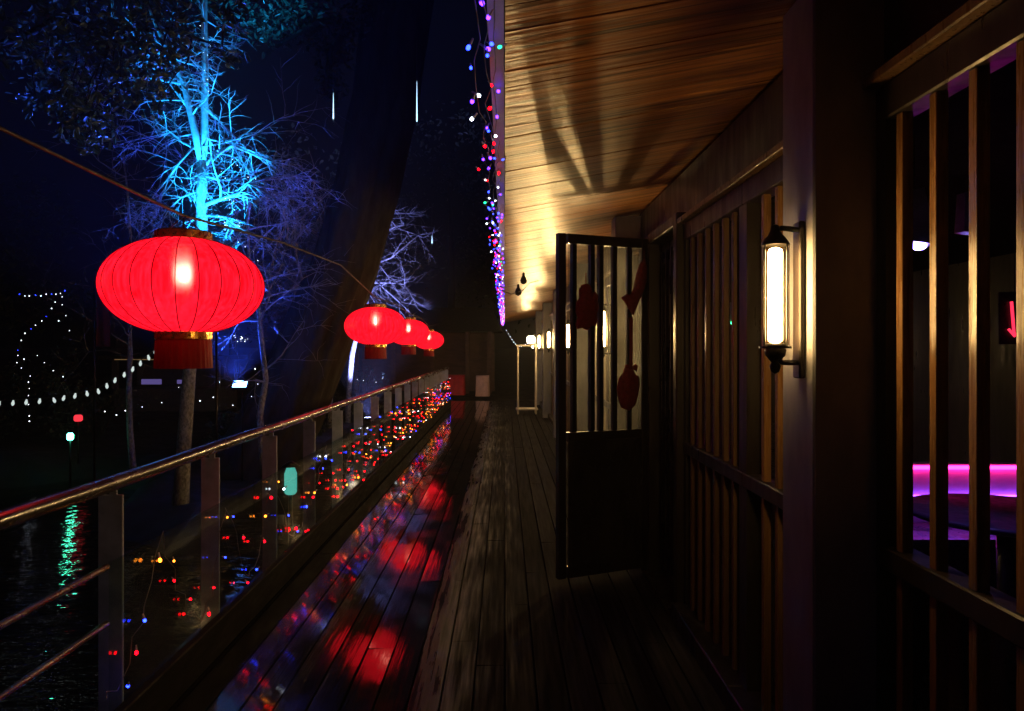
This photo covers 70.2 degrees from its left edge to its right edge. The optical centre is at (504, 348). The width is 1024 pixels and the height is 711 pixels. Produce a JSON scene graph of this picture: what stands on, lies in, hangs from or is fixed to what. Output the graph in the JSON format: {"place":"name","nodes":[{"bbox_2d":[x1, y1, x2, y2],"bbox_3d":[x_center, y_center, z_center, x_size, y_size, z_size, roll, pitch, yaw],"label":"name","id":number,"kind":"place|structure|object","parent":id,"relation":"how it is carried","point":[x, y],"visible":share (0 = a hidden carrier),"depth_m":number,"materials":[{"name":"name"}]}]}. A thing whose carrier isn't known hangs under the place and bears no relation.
{"place":"outdoors","nodes":[
{"label":"outdoors","id":0,"kind":"place"},
{"bbox_2d":[0,433,411,710],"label":"pond water","id":1,"kind":"structure","parent":0,"point":[42,557],"depth_m":7.04,"materials":[{"name":"black liquid"}]},
{"bbox_2d":[0,126,438,325],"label":"lantern cable","id":2,"kind":"object","parent":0,"point":[23,139],"visible":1,"depth_m":2.85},
{"bbox_2d":[95,216,264,368],"bbox_3d":[-1.410,-0.249,3.200,0.677,0.672,0.677,0,0,0],"label":"red lantern","id":3,"kind":"object","parent":2,"relation":"hanging from","point":[183,294],"visible":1,"depth_m":2.98,"materials":[{"name":"fabric"}]},
{"bbox_2d":[344,298,406,358],"bbox_3d":[-1.420,-0.221,8.000,0.677,0.672,0.677,0,0,-10],"label":"red lantern","id":4,"kind":"object","parent":2,"relation":"hanging from","point":[375,328],"visible":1,"depth_m":7.78,"materials":[{"name":"red fabric"}]},
{"bbox_2d":[395,314,428,354],"bbox_3d":[-1.560,-0.236,11.800,0.677,0.672,0.677,0,0,-11],"label":"red lantern","id":5,"kind":"object","parent":2,"relation":"hanging from","point":[414,335],"visible":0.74,"depth_m":11.61,"materials":[{"name":"red fabric"}]},
{"bbox_2d":[416,326,443,355],"bbox_3d":[-1.700,-0.161,16.300,0.677,0.672,0.677,0,0,-4],"label":"red lantern","id":6,"kind":"object","parent":2,"relation":"hanging from","point":[432,342],"visible":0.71,"depth_m":16.10,"materials":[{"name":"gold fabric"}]},
{"bbox_2d":[0,348,534,554],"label":"ground","id":7,"kind":"structure","parent":0,"point":[39,456],"depth_m":15.50,"materials":[{"name":"soil"}]},
{"bbox_2d":[0,343,92,438],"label":"garden shrub","id":8,"kind":"object","parent":7,"relation":"on","point":[26,431],"visible":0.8,"depth_m":16.25,"materials":[{"name":"green plant"}]},
{"bbox_2d":[65,430,74,484],"bbox_3d":[-7.275,1.822,12.200,0.150,0.920,0.150,0,0,0],"label":"garden lamp","id":9,"kind":"object","parent":7,"relation":"on","point":[70,435],"visible":1,"depth_m":12.18,"materials":[{"name":"black metal"}]},
{"bbox_2d":[0,350,153,405],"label":"festoon light string","id":10,"kind":"object","parent":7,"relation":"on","point":[87,393],"visible":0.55,"depth_m":8.20,"materials":[{"name":"glass"}]},
{"bbox_2d":[71,412,83,462],"bbox_3d":[-7.610,1.590,13.000,0.210,0.920,0.210,0,0,0],"label":"garden lamp","id":11,"kind":"object","parent":7,"relation":"on","point":[78,416],"visible":1,"depth_m":12.98,"materials":[{"name":"black metal"}]},
{"bbox_2d":[0,96,226,468],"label":"bare tree","id":12,"kind":"object","parent":7,"relation":"on","point":[130,438],"visible":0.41,"depth_m":12.22,"materials":[{"name":"brown plant"}]},
{"bbox_2d":[0,0,261,155],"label":"leafy tree","id":13,"kind":"object","parent":7,"relation":"on","point":[69,101],"visible":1,"depth_m":7.39,"materials":[{"name":"green plant"}]},
{"bbox_2d":[98,355,247,411],"bbox_3d":[-10.463,1.090,23.220,3.800,1.720,2.160,0,0,0],"label":"garden kiosk","id":14,"kind":"object","parent":7,"relation":"on","point":[161,385],"visible":0.68,"depth_m":22.56,"materials":[{"name":"grey paint"}]},
{"bbox_2d":[104,381,251,415],"bbox_3d":[-4.891,0.649,10.998,2.333,0.727,0.039,0,0,0],"label":"fairy light string","id":15,"kind":"object","parent":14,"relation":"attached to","point":[168,396],"visible":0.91,"depth_m":11.00,"materials":[{"name":"plastic"}]},
{"bbox_2d":[19,0,348,505],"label":"bare tree","id":16,"kind":"object","parent":7,"relation":"on","point":[181,491],"visible":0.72,"depth_m":9.22,"materials":[{"name":"brown plant"}]},
{"bbox_2d":[213,331,219,457],"bbox_3d":[-3.417,0.856,8.552,0.201,2.289,0.200,0,0,0],"label":"lamp post","id":17,"kind":"object","parent":7,"relation":"on","point":[216,388],"visible":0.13,"depth_m":8.63,"materials":[{"name":"black metal"}]},
{"bbox_2d":[154,172,317,354],"bbox_3d":[-10.723,-2.239,28.310,5.580,8.842,7.171,0,0,-38],"label":"garden tree","id":18,"kind":"object","parent":7,"relation":"on","point":[232,351],"visible":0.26,"depth_m":27.71,"materials":[{"name":"blue plant"}]},
{"bbox_2d":[232,381,249,480],"bbox_3d":[-4.069,1.274,11.226,0.256,1.551,0.168,0,0,-6],"label":"floodlight","id":19,"kind":"object","parent":7,"relation":"on","point":[243,386],"visible":0.88,"depth_m":11.28,"materials":[{"name":"black metal"}]},
{"bbox_2d":[132,113,353,479],"bbox_3d":[-3.775,-0.669,10.689,3.046,5.491,3.043,0,0,0],"label":"bare tree","id":20,"kind":"object","parent":7,"relation":"on","point":[261,404],"visible":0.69,"depth_m":10.55,"materials":[{"name":"brown plant"}]},
{"bbox_2d":[220,164,331,355],"bbox_3d":[-3.661,-0.588,13.373,3.102,5.331,2.450,0,0,0],"label":"bare tree","id":21,"kind":"object","parent":7,"relation":"on","point":[296,257],"visible":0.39,"depth_m":13.44,"materials":[{"name":"brown plant"}]},
{"bbox_2d":[121,0,433,493],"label":"leaning tree","id":22,"kind":"object","parent":7,"relation":"on","point":[393,37],"visible":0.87,"depth_m":11.55,"materials":[{"name":"brown plant"}]},
{"bbox_2d":[332,51,333,125],"bbox_3d":[-2.542,-3.851,10.800,0.024,1.110,0.024,0,0,22],"label":"meteor light","id":23,"kind":"object","parent":22,"relation":"hanging from","point":[333,90],"visible":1,"depth_m":10.80,"materials":[{"name":"white plastic"}]},
{"bbox_2d":[247,379,331,436],"bbox_3d":[-3.899,1.291,12.927,1.696,1.470,1.505,0,0,0],"label":"garden shrub","id":24,"kind":"object","parent":7,"relation":"on","point":[327,426],"visible":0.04,"depth_m":12.87,"materials":[{"name":"green plant"}]},
{"bbox_2d":[281,461,299,545],"bbox_3d":[-1.881,1.510,6.400,0.165,1.040,0.165,0,0,0],"label":"garden lamp","id":25,"kind":"object","parent":7,"relation":"on","point":[290,480],"visible":0.94,"depth_m":6.37,"materials":[{"name":"teal metal"}]},
{"bbox_2d":[226,123,411,332],"bbox_3d":[-7.515,-3.316,29.925,7.070,10.946,7.561,0,0,0],"label":"garden tree","id":26,"kind":"object","parent":7,"relation":"on","point":[302,211],"visible":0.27,"depth_m":28.81,"materials":[{"name":"blue plant"}]},
{"bbox_2d":[328,299,369,428],"bbox_3d":[-3.823,0.107,17.433,0.910,3.888,0.932,0,0,29],"label":"sapling","id":27,"kind":"object","parent":7,"relation":"on","point":[330,416],"depth_m":17.45,"materials":[{"name":"brown plant"}]},
{"bbox_2d":[333,364,393,417],"bbox_3d":[-3.970,1.226,19.859,2.081,1.600,1.963,0,0,0],"label":"garden shrub","id":28,"kind":"object","parent":7,"relation":"on","point":[367,380],"visible":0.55,"depth_m":19.95,"materials":[{"name":"green plant"}]},
{"bbox_2d":[364,417,370,429],"bbox_3d":[-3.350,1.839,17.805,0.195,0.322,0.194,0,0,0],"label":"floodlight","id":29,"kind":"object","parent":7,"relation":"on","point":[367,419],"visible":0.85,"depth_m":17.75,"materials":[{"name":"black metal"}]},
{"bbox_2d":[345,203,442,422],"bbox_3d":[-2.847,-0.904,18.116,2.659,5.911,2.943,0,0,0],"label":"bare tree","id":30,"kind":"object","parent":7,"relation":"on","point":[350,379],"visible":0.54,"depth_m":18.41,"materials":[{"name":"brown plant"}]},
{"bbox_2d":[377,100,504,318],"bbox_3d":[-2.571,-4.479,32.754,7.397,13.197,8.668,0,0,36],"label":"garden tree","id":31,"kind":"object","parent":7,"relation":"on","point":[452,293],"visible":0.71,"depth_m":32.87,"materials":[{"name":"black plant"}]},
{"bbox_2d":[439,407,570,710],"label":"deck base","id":32,"kind":"object","parent":7,"relation":"on","point":[504,599],"visible":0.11,"depth_m":4.48,"materials":[{"name":"brown wood"}]},
{"bbox_2d":[124,401,726,710],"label":"deck","id":33,"kind":"structure","parent":32,"relation":"on","point":[358,612],"depth_m":4.24,"materials":[{"name":"brown wood"}]},
{"bbox_2d":[0,367,450,710],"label":"glass railing","id":34,"kind":"object","parent":33,"relation":"on","point":[165,686],"visible":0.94,"depth_m":3.78,"materials":[{"name":"metal"}]},
{"bbox_2d":[106,381,449,698],"bbox_3d":[-1.420,1.040,10.945,0.096,0.598,16.651,0,0,0],"label":"fairy light string","id":35,"kind":"object","parent":34,"relation":"attached to","point":[212,587],"visible":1,"depth_m":4.33,"materials":[{"name":"plastic"}]},
{"bbox_2d":[516,345,537,413],"bbox_3d":[0.520,0.733,17.300,0.520,1.635,0.400,0,0,0],"label":"display stand","id":36,"kind":"object","parent":33,"relation":"on","point":[518,408],"visible":0.94,"depth_m":17.13,"materials":[{"name":"white paint"}]},
{"bbox_2d":[527,334,534,344],"bbox_3d":[0.620,-0.216,17.300,0.200,0.260,0.200,0,0,0],"label":"table lantern","id":37,"kind":"object","parent":36,"relation":"on","point":[530,339],"visible":1,"depth_m":17.23,"materials":[{"name":"white metal"}]},
{"bbox_2d":[479,184,535,333],"bbox_3d":[2.873,-3.268,36.163,8.267,10.705,7.666,0,0,0],"label":"garden tree","id":38,"kind":"object","parent":7,"relation":"on","point":[500,275],"visible":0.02,"depth_m":35.62,"materials":[{"name":"plant"}]},
{"bbox_2d":[487,0,1023,710],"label":"restaurant building","id":39,"kind":"structure","parent":7,"relation":"on","point":[701,146],"depth_m":2.22,"materials":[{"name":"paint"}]},
{"bbox_2d":[466,0,507,323],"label":"fairy light string","id":40,"kind":"object","parent":39,"relation":"hanging from","point":[468,46],"visible":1,"depth_m":2.57,"materials":[{"name":"plastic"}]},
{"bbox_2d":[499,272,538,295],"bbox_3d":[0.154,-0.662,7.531,0.457,0.240,0.091,0,0,28],"label":"unlit bulb string","id":41,"kind":"object","parent":39,"relation":"hanging from","point":[523,281],"visible":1,"depth_m":7.50,"materials":[{"name":"glass"}]},
{"bbox_2d":[537,332,542,351],"bbox_3d":[0.784,-0.138,16.300,0.128,0.445,0.088,0,0,0],"label":"wall lamp","id":42,"kind":"object","parent":39,"relation":"attached to","point":[538,341],"visible":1,"depth_m":16.29,"materials":[{"name":"white glass"}]},
{"bbox_2d":[540,322,542,409],"bbox_3d":[1.040,0.430,19.078,0.180,2.280,1.735,0,0,0],"label":"lattice window","id":43,"kind":"structure","parent":39,"relation":"in","point":[541,402],"depth_m":19.89,"materials":[{"name":"brown wood"}]},
{"bbox_2d":[547,328,553,352],"bbox_3d":[0.784,-0.138,12.700,0.128,0.445,0.088,0,0,0],"label":"wall lamp","id":44,"kind":"object","parent":39,"relation":"attached to","point":[548,339],"visible":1,"depth_m":12.70,"materials":[{"name":"white glass"}]},
{"bbox_2d":[548,315,552,423],"bbox_3d":[1.040,0.430,15.403,0.180,2.280,1.685,0,0,0],"label":"lattice window","id":45,"kind":"structure","parent":39,"relation":"in","point":[550,415],"depth_m":15.88,"materials":[{"name":"brown wood"}]},
{"bbox_2d":[566,319,569,353],"bbox_3d":[0.784,-0.138,8.800,0.128,0.445,0.088,0,0,0],"label":"wall lamp","id":46,"kind":"object","parent":39,"relation":"attached to","point":[568,347],"visible":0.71,"depth_m":8.79,"materials":[{"name":"white glass"}]},
{"bbox_2d":[566,304,569,450],"bbox_3d":[1.040,0.430,11.729,0.180,2.280,1.835,0,0,0],"label":"lattice window","id":47,"kind":"structure","parent":39,"relation":"in","point":[568,306],"depth_m":11.83,"materials":[{"name":"brown wood"}]},
{"bbox_2d":[595,278,606,430],"bbox_3d":[1.040,0.430,8.019,0.180,2.280,1.455,0,0,0],"label":"lattice window","id":48,"kind":"structure","parent":39,"relation":"in","point":[605,280],"depth_m":7.54,"materials":[{"name":"brown wood"}]},
{"bbox_2d":[556,233,647,579],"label":"lattice gate","id":49,"kind":"structure","parent":39,"relation":"attached to","point":[607,501],"depth_m":4.85,"materials":[{"name":"brown wood"}]},
{"bbox_2d":[575,273,598,329],"bbox_3d":[0.540,-0.307,4.786,0.170,0.375,0.059,0,0,-24],"label":"knot ornament","id":50,"kind":"object","parent":49,"relation":"hanging from","point":[586,308],"visible":1,"depth_m":4.76,"materials":[{"name":"red fabric"}]},
{"bbox_2d":[617,368,639,410],"bbox_3d":[0.834,0.265,4.918,0.170,0.310,0.090,0,0,-24],"label":"pouch ornament","id":51,"kind":"object","parent":49,"relation":"hanging from","point":[628,385],"visible":1,"depth_m":4.88,"materials":[{"name":"red fabric"}]},
{"bbox_2d":[624,317,637,370],"bbox_3d":[0.854,-0.030,4.933,0.100,0.360,0.028,0,0,-24],"label":"ribbon","id":52,"kind":"object","parent":49,"relation":"attached to","point":[634,366],"visible":1,"depth_m":4.93,"materials":[{"name":"red fabric"}]},
{"bbox_2d":[622,250,646,314],"bbox_3d":[0.877,-0.448,4.938,0.200,0.445,0.059,0,0,-24],"label":"fish ornament","id":53,"kind":"object","parent":49,"relation":"hanging from","point":[632,300],"visible":1,"depth_m":4.93,"materials":[{"name":"red fabric"}]},
{"bbox_2d":[604,304,609,356],"bbox_3d":[0.784,-0.138,5.660,0.128,0.445,0.088,0,0,0],"label":"wall lamp","id":54,"kind":"object","parent":39,"relation":"attached to","point":[606,346],"visible":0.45,"depth_m":5.65,"materials":[{"name":"white glass"}]},
{"bbox_2d":[607,276,609,429],"bbox_3d":[1.040,0.430,6.563,0.180,2.280,1.455,0,0,0],"label":"lattice window","id":55,"kind":"structure","parent":39,"relation":"in","point":[608,278],"depth_m":7.24,"materials":[{"name":"brown wood"}]},
{"bbox_2d":[637,256,645,570],"bbox_3d":[1.040,0.430,5.333,0.180,2.280,0.546,0,0,0],"label":"lattice window","id":56,"kind":"structure","parent":39,"relation":"in","point":[644,568],"depth_m":5.58,"materials":[{"name":"brown wood"}]},
{"bbox_2d":[671,183,742,707],"bbox_3d":[1.040,0.430,3.650,0.180,2.280,1.040,0,0,0],"label":"lattice window","id":57,"kind":"structure","parent":39,"relation":"in","point":[709,620],"depth_m":3.58,"materials":[{"name":"brown wood"}]},
{"bbox_2d":[726,156,782,710],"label":"lattice window","id":58,"kind":"structure","parent":39,"relation":"in","point":[762,689],"depth_m":2.99,"materials":[{"name":"brown wood"}]},
{"bbox_2d":[759,221,804,377],"bbox_3d":[0.784,-0.138,2.060,0.128,0.445,0.088,0,0,0],"label":"wall lamp","id":59,"kind":"object","parent":39,"relation":"attached to","point":[775,352],"visible":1,"depth_m":2.05,"materials":[{"name":"white glass"}]},
{"bbox_2d":[913,136,929,249],"bbox_3d":[2.034,-0.765,3.599,0.150,0.567,0.102,0,0,0],"label":"stage light","id":60,"kind":"object","parent":39,"relation":"hanging from","point":[921,224],"visible":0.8,"depth_m":3.56,"materials":[{"name":"black metal"}]},
{"bbox_2d":[876,0,1023,710],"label":"lattice window","id":61,"kind":"structure","parent":39,"relation":"in","point":[947,639],"depth_m":1.74,"materials":[{"name":"brown wood"}]},
{"bbox_2d":[954,178,968,235],"bbox_3d":[2.880,-0.864,4.500,0.150,0.369,0.100,0,0,0],"label":"stage light","id":62,"kind":"object","parent":39,"relation":"hanging from","point":[962,216],"visible":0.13,"depth_m":4.48,"materials":[{"name":"black metal"}]},
{"bbox_2d":[913,462,1015,588],"bbox_3d":[3.175,1.110,4.520,1.750,0.720,0.640,0,0,0],"label":"banquette","id":63,"kind":"object","parent":39,"relation":"on","point":[1002,478],"visible":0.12,"depth_m":4.70,"materials":[{"name":"plastic"}]},
{"bbox_2d":[913,493,1015,597],"bbox_3d":[2.450,1.171,3.550,0.920,0.757,0.920,0,0,0],"label":"dining table","id":64,"kind":"object","parent":39,"relation":"on","point":[1003,519],"visible":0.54,"depth_m":3.52,"materials":[{"name":"paint"}]},
{"bbox_2d":[998,205,1015,343],"bbox_3d":[3.724,-0.539,5.310,0.240,1.018,0.040,0,0,0],"label":"neon sign","id":65,"kind":"object","parent":39,"relation":"hanging from","point":[1006,317],"visible":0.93,"depth_m":5.31,"materials":[{"name":"red metal"}]},
{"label":"garden tree","id":66,"kind":"object","parent":7,"relation":"on","visible":0},
{"bbox_2d":[17,289,69,421],"bbox_3d":[-8.869,0.133,13.997,1.022,2.548,0.053,0,0,0],"label":"fairy light string","id":67,"kind":"object","parent":66,"relation":"attached to","point":[37,355],"visible":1,"depth_m":14.00,"materials":[{"name":"plastic"}]},
{"bbox_2d":[0,0,535,348],"label":"sky","id":68,"kind":"structure","parent":0,"point":[447,77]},
{"bbox_2d":[354,308,501,393],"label":"pavilion","id":69,"kind":"structure","parent":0,"point":[467,348],"depth_m":27.50,"materials":[{"name":"brown wood"}]},
{"bbox_2d":[326,378,534,415],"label":"path","id":70,"kind":"structure","parent":0,"point":[505,389],"depth_m":24.91,"materials":[{"name":"soil"}]},
{"bbox_2d":[448,375,465,394],"bbox_3d":[-1.634,1.174,23.500,0.725,0.632,0.807,0,0,0],"label":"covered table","id":71,"kind":"object","parent":70,"relation":"on","point":[457,385],"visible":0.59,"depth_m":23.12,"materials":[{"name":"red fabric"}]},
{"bbox_2d":[475,375,489,395],"bbox_3d":[-0.701,1.174,23.000,0.457,0.632,0.807,0,0,0],"label":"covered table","id":72,"kind":"object","parent":70,"relation":"on","point":[482,385],"visible":1,"depth_m":22.62,"materials":[{"name":"brown fabric"}]}
]}

